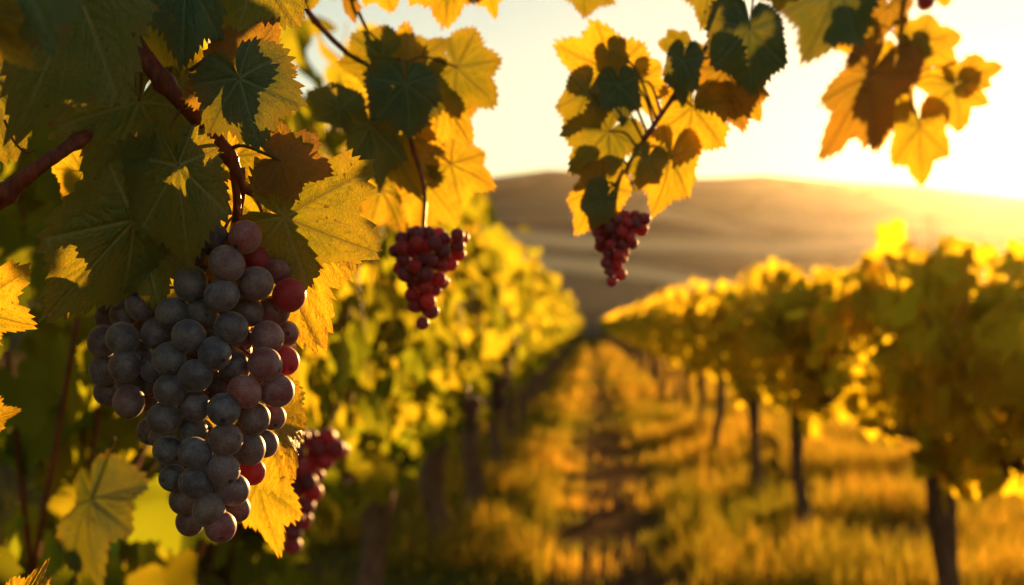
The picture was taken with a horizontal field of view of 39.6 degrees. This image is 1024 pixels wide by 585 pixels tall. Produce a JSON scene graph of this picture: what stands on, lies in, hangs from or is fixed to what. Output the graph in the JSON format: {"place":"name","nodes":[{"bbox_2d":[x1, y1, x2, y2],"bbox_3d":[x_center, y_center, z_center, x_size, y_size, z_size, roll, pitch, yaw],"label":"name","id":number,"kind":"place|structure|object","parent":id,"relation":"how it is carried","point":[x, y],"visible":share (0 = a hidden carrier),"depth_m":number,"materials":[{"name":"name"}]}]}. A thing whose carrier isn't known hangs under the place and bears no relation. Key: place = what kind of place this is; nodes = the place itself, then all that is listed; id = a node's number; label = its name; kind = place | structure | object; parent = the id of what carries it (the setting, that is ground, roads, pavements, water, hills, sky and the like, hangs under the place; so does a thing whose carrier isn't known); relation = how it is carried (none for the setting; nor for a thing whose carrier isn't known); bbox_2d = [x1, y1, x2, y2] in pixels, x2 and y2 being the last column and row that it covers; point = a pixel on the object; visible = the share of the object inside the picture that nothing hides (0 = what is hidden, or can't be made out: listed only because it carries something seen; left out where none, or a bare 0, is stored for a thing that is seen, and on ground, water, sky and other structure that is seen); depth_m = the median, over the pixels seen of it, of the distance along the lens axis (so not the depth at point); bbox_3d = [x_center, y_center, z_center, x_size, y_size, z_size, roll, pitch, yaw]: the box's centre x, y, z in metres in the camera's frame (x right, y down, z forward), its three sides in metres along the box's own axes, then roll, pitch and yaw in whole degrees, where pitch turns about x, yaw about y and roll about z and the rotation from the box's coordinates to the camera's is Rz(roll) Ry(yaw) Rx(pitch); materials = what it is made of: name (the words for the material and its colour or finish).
{"place":"outdoors","nodes":[
{"label":"outdoors","id":0,"kind":"place"},
{"bbox_2d":[0,334,1023,584],"bbox_3d":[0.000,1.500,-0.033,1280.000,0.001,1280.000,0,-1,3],"label":"ground","id":1,"kind":"structure","parent":0,"point":[8,480],"depth_m":11.02,"materials":[{"name":"yellow plant"}]},
{"bbox_2d":[0,152,261,584],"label":"grapevine","id":2,"kind":"object","parent":1,"relation":"on","point":[154,514],"visible":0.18,"depth_m":2.31,"materials":[{"name":"green plant"}]},
{"bbox_2d":[0,0,383,584],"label":"vine shoot","id":3,"kind":"object","parent":2,"relation":"attached to","point":[143,177],"visible":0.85,"depth_m":0.84,"materials":[{"name":"yellow plant"}]},
{"bbox_2d":[0,77,149,211],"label":"vine shoot","id":4,"kind":"object","parent":3,"relation":"attached to","point":[14,187],"visible":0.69,"depth_m":0.84,"materials":[{"name":"brown plant"}]},
{"bbox_2d":[87,156,306,542],"bbox_3d":[-0.195,0.034,0.877,0.129,0.234,0.108,-1,-2,44],"label":"grape bunch","id":5,"kind":"object","parent":3,"relation":"hanging from","point":[226,368],"visible":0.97,"depth_m":0.84,"materials":[{"name":"purple food"}]},
{"bbox_2d":[304,0,503,231],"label":"vine shoot","id":6,"kind":"object","parent":3,"relation":"on","point":[406,124],"visible":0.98,"depth_m":1.27,"materials":[{"name":"yellow plant"}]},
{"bbox_2d":[389,202,468,329],"bbox_3d":[-0.073,-0.023,1.248,0.070,0.112,0.053,0,-1,3],"label":"grape bunch","id":7,"kind":"object","parent":6,"relation":"hanging from","point":[411,250],"visible":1,"depth_m":1.24,"materials":[{"name":"red food"}]},
{"bbox_2d":[283,428,349,554],"bbox_3d":[-0.323,0.268,2.108,0.172,0.235,0.108,-1,-1,32],"label":"grape bunch","id":8,"kind":"object","parent":2,"relation":"hanging from","point":[326,448],"visible":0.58,"depth_m":2.08,"materials":[{"name":"red food"}]},
{"bbox_2d":[0,15,410,584],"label":"grapevine","id":9,"kind":"object","parent":1,"relation":"on","point":[52,368],"visible":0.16,"depth_m":3.25,"materials":[{"name":"yellow plant"}]},
{"bbox_2d":[314,145,509,584],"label":"grapevine","id":10,"kind":"object","parent":1,"relation":"on","point":[403,433],"visible":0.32,"depth_m":6.39,"materials":[{"name":"yellow plant"}]},
{"bbox_2d":[461,384,481,433],"bbox_3d":[-0.210,0.601,7.400,0.112,0.265,0.090,0,-1,3],"label":"grape bunch","id":11,"kind":"object","parent":10,"relation":"hanging from","point":[475,403],"visible":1,"depth_m":7.38,"materials":[{"name":"brown food"}]},
{"bbox_2d":[412,191,524,560],"bbox_3d":[-0.513,0.546,9.100,1.038,2.454,3.189,0,-1,10],"label":"grapevine","id":12,"kind":"object","parent":1,"relation":"on","point":[485,300],"visible":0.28,"depth_m":8.99,"materials":[{"name":"yellow plant"}]},
{"bbox_2d":[490,364,510,419],"bbox_3d":[-0.074,0.649,9.295,0.130,0.365,0.116,0,-1,-18],"label":"grape bunch","id":13,"kind":"object","parent":12,"relation":"hanging from","point":[499,402],"visible":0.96,"depth_m":9.28,"materials":[{"name":"brown food"}]},
{"bbox_2d":[457,215,541,511],"bbox_3d":[-0.379,0.583,11.237,1.152,2.477,3.413,0,-1,3],"label":"grapevine","id":14,"kind":"object","parent":1,"relation":"on","point":[513,295],"visible":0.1,"depth_m":11.37,"materials":[{"name":"yellow plant"}]},
{"bbox_2d":[499,336,517,376],"bbox_3d":[-0.035,0.470,11.196,0.159,0.409,0.123,0,-1,3],"label":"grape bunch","id":15,"kind":"object","parent":14,"relation":"hanging from","point":[504,360],"visible":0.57,"depth_m":11.17,"materials":[{"name":"brown food"}]},
{"bbox_2d":[484,239,545,467],"bbox_3d":[-0.164,0.633,14.221,1.056,2.498,3.214,0,-1,3],"label":"grapevine","id":16,"kind":"object","parent":1,"relation":"on","point":[496,450],"visible":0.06,"depth_m":14.19,"materials":[{"name":"yellow plant"}]},
{"bbox_2d":[503,246,559,449],"bbox_3d":[-0.013,0.715,16.840,1.125,2.439,3.595,0,-1,3],"label":"grapevine","id":17,"kind":"object","parent":1,"relation":"on","point":[520,366],"visible":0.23,"depth_m":16.60,"materials":[{"name":"yellow plant"}]},
{"bbox_2d":[515,268,560,432],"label":"grapevine","id":18,"kind":"object","parent":1,"relation":"on","point":[528,371],"visible":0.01,"depth_m":19.44,"materials":[{"name":"yellow plant"}]},
{"bbox_2d":[524,275,557,415],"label":"grapevine","id":19,"kind":"object","parent":1,"relation":"on","point":[551,341],"visible":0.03,"depth_m":22.11,"materials":[{"name":"yellow plant"}]},
{"bbox_2d":[531,273,557,405],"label":"grapevine","id":20,"kind":"object","parent":1,"relation":"on","point":[534,378],"visible":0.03,"depth_m":24.90,"materials":[{"name":"yellow plant"}]},
{"bbox_2d":[538,277,567,393],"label":"grapevine","id":21,"kind":"object","parent":1,"relation":"on","point":[557,332],"visible":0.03,"depth_m":27.50,"materials":[{"name":"yellow plant"}]},
{"bbox_2d":[543,290,567,380],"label":"grapevine","id":22,"kind":"object","parent":1,"relation":"on","point":[563,302],"visible":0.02,"depth_m":32.86,"materials":[{"name":"yellow plant"}]},
{"bbox_2d":[543,287,571,389],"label":"grapevine","id":23,"kind":"object","parent":1,"relation":"on","point":[561,308],"visible":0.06,"depth_m":30.22,"materials":[{"name":"yellow plant"}]},
{"bbox_2d":[549,290,567,376],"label":"grapevine","id":24,"kind":"object","parent":1,"relation":"on","point":[552,359],"visible":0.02,"depth_m":35.64,"materials":[{"name":"yellow plant"}]},
{"bbox_2d":[553,291,574,372],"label":"grapevine","id":25,"kind":"object","parent":1,"relation":"on","point":[563,343],"visible":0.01,"depth_m":38.28,"materials":[{"name":"yellow plant"}]},
{"bbox_2d":[556,299,573,362],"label":"grapevine","id":26,"kind":"object","parent":1,"relation":"on","point":[570,317],"visible":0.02,"depth_m":43.66,"materials":[{"name":"yellow plant"}]},
{"bbox_2d":[559,299,572,366],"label":"grapevine","id":27,"kind":"object","parent":1,"relation":"on","point":[565,345],"visible":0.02,"depth_m":46.45,"materials":[{"name":"yellow plant"}]},
{"bbox_2d":[556,295,576,370],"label":"grapevine","id":28,"kind":"object","parent":1,"relation":"on","point":[569,313],"visible":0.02,"depth_m":41.02,"materials":[{"name":"yellow plant"}]},
{"bbox_2d":[565,301,571,355],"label":"grapevine","id":29,"kind":"object","parent":1,"relation":"on","point":[569,341],"visible":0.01,"depth_m":54.52,"materials":[{"name":"green plant"}]},
{"bbox_2d":[562,310,575,359],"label":"grapevine","id":30,"kind":"object","parent":1,"relation":"on","point":[572,332],"visible":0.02,"depth_m":48.16,"materials":[{"name":"yellow plant"}]},
{"bbox_2d":[563,309,578,360],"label":"grapevine","id":31,"kind":"object","parent":1,"relation":"on","point":[575,323],"visible":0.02,"depth_m":51.14,"materials":[{"name":"yellow plant"}]},
{"bbox_2d":[566,310,576,357],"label":"grapevine","id":32,"kind":"object","parent":1,"relation":"on","point":[575,329],"visible":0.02,"depth_m":56.58,"materials":[{"name":"yellow plant"}]},
{"bbox_2d":[567,308,580,354],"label":"grapevine","id":33,"kind":"object","parent":1,"relation":"on","point":[574,331],"visible":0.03,"depth_m":59.83,"materials":[{"name":"yellow plant"}]},
{"bbox_2d":[609,311,618,349],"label":"grapevine","id":34,"kind":"object","parent":1,"relation":"on","point":[610,316],"visible":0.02,"depth_m":69.70,"materials":[{"name":"yellow plant"}]},
{"bbox_2d":[610,317,620,350],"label":"grapevine","id":35,"kind":"object","parent":1,"relation":"on","point":[612,330],"visible":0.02,"depth_m":64.27,"materials":[{"name":"green plant"}]},
{"bbox_2d":[611,310,622,351],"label":"grapevine","id":36,"kind":"object","parent":1,"relation":"on","point":[613,316],"visible":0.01,"depth_m":61.61,"materials":[{"name":"yellow plant"}]},
{"bbox_2d":[613,316,625,354],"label":"grapevine","id":37,"kind":"object","parent":1,"relation":"on","point":[620,338],"visible":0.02,"depth_m":56.19,"materials":[{"name":"green plant"}]},
{"bbox_2d":[613,309,625,352],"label":"grapevine","id":38,"kind":"object","parent":1,"relation":"on","point":[623,340],"visible":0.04,"depth_m":58.80,"materials":[{"name":"plant"}]},
{"bbox_2d":[615,308,627,357],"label":"grapevine","id":39,"kind":"object","parent":1,"relation":"on","point":[617,314],"visible":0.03,"depth_m":53.52,"materials":[{"name":"yellow plant"}]},
{"bbox_2d":[616,310,630,359],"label":"grapevine","id":40,"kind":"object","parent":1,"relation":"on","point":[629,349],"visible":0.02,"depth_m":50.72,"materials":[{"name":"plant"}]},
{"bbox_2d":[616,307,633,360],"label":"grapevine","id":41,"kind":"object","parent":1,"relation":"on","point":[620,332],"visible":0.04,"depth_m":48.08,"materials":[{"name":"green plant"}]},
{"bbox_2d":[616,310,635,365],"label":"grapevine","id":42,"kind":"object","parent":1,"relation":"on","point":[622,321],"visible":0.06,"depth_m":45.56,"materials":[{"name":"yellow plant"}]},
{"bbox_2d":[621,305,638,365],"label":"grapevine","id":43,"kind":"object","parent":1,"relation":"on","point":[626,312],"visible":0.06,"depth_m":42.74,"materials":[{"name":"green plant"}]},
{"bbox_2d":[624,310,642,374],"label":"grapevine","id":44,"kind":"object","parent":1,"relation":"on","point":[635,343],"visible":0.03,"depth_m":39.95,"materials":[{"name":"green plant"}]},
{"bbox_2d":[623,299,646,374],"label":"grapevine","id":45,"kind":"object","parent":1,"relation":"on","point":[643,365],"visible":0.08,"depth_m":37.45,"materials":[{"name":"green plant"}]},
{"bbox_2d":[623,299,656,376],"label":"grapevine","id":46,"kind":"object","parent":1,"relation":"on","point":[632,320],"visible":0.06,"depth_m":34.77,"materials":[{"name":"green plant"}]},
{"bbox_2d":[632,298,655,384],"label":"grapevine","id":47,"kind":"object","parent":1,"relation":"on","point":[644,344],"visible":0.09,"depth_m":31.91,"materials":[{"name":"yellow plant"}]},
{"bbox_2d":[636,288,668,403],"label":"grapevine","id":48,"kind":"object","parent":1,"relation":"on","point":[663,385],"visible":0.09,"depth_m":26.68,"materials":[{"name":"green plant"}]},
{"bbox_2d":[635,297,674,396],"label":"grapevine","id":49,"kind":"object","parent":1,"relation":"on","point":[654,350],"visible":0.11,"depth_m":29.17,"materials":[{"name":"green plant"}]},
{"bbox_2d":[638,288,688,407],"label":"grapevine","id":50,"kind":"object","parent":1,"relation":"on","point":[658,338],"visible":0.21,"depth_m":23.90,"materials":[{"name":"green plant"}]},
{"bbox_2d":[646,289,707,420],"bbox_3d":[2.553,0.992,21.187,1.036,2.078,2.810,0,-1,3],"label":"grapevine","id":51,"kind":"object","parent":1,"relation":"on","point":[665,321],"visible":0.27,"depth_m":21.10,"materials":[{"name":"yellow plant"}]},
{"bbox_2d":[665,284,709,436],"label":"grapevine","id":52,"kind":"object","parent":1,"relation":"on","point":[693,368],"visible":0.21,"depth_m":18.41,"materials":[{"name":"yellow plant"}]},
{"bbox_2d":[675,278,758,462],"bbox_3d":[2.264,0.866,15.348,0.893,2.068,3.052,0,-1,10],"label":"grapevine","id":53,"kind":"object","parent":1,"relation":"on","point":[715,367],"visible":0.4,"depth_m":15.21,"materials":[{"name":"yellow plant"}]},
{"bbox_2d":[697,264,781,498],"bbox_3d":[2.134,0.804,12.142,0.968,2.065,3.195,0,-1,3],"label":"grapevine","id":54,"kind":"object","parent":1,"relation":"on","point":[750,395],"visible":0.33,"depth_m":12.13,"materials":[{"name":"yellow plant"}]},
{"bbox_2d":[723,249,893,548],"bbox_3d":[1.915,0.738,9.431,0.911,2.056,2.997,0,-1,3],"label":"grapevine","id":55,"kind":"object","parent":1,"relation":"on","point":[771,341],"visible":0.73,"depth_m":8.85,"materials":[{"name":"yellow plant"}]},
{"bbox_2d":[712,402,906,584],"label":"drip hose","id":56,"kind":"object","parent":1,"relation":"on","point":[847,523],"visible":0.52,"depth_m":10.29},
{"bbox_2d":[785,215,1023,584],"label":"grapevine","id":57,"kind":"object","parent":1,"relation":"on","point":[927,309],"visible":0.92,"depth_m":5.20,"materials":[{"name":"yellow plant"}]},
{"bbox_2d":[959,293,1023,463],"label":"grapevine","id":58,"kind":"object","parent":1,"relation":"on","point":[996,370],"visible":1,"depth_m":3.60,"materials":[{"name":"green plant"}]},
{"bbox_2d":[15,170,1023,334],"bbox_3d":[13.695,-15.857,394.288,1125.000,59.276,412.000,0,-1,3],"label":"hills","id":59,"kind":"structure","parent":0,"point":[711,231],"depth_m":378.16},
{"bbox_2d":[145,0,1023,197],"label":"sky","id":60,"kind":"structure","parent":0,"point":[521,135],"materials":[{"name":"white"}]},
{"bbox_2d":[554,335,675,584],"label":"path","id":61,"kind":"structure","parent":0,"point":[587,530],"depth_m":11.28,"materials":[{"name":"brown soil"}]},
{"bbox_2d":[552,0,798,236],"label":"vine shoot","id":62,"kind":"object","parent":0,"point":[731,65],"visible":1,"depth_m":1.25,"materials":[{"name":"yellow plant"}]},
{"bbox_2d":[592,210,650,286],"bbox_3d":[0.097,-0.049,1.250,0.052,0.088,0.042,0,-1,3],"label":"grape bunch","id":63,"kind":"object","parent":62,"relation":"hanging from","point":[612,234],"visible":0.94,"depth_m":1.24,"materials":[{"name":"red food"}]},
{"bbox_2d":[779,0,1003,186],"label":"vine shoot","id":64,"kind":"object","parent":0,"point":[867,98],"visible":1,"depth_m":1.69,"materials":[{"name":"yellow plant"}]},
{"bbox_2d":[916,0,934,10],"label":"grape bunch","id":65,"kind":"object","parent":64,"relation":"hanging from","point":[924,5],"visible":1,"depth_m":1.69,"materials":[{"name":"red food"}]}
]}

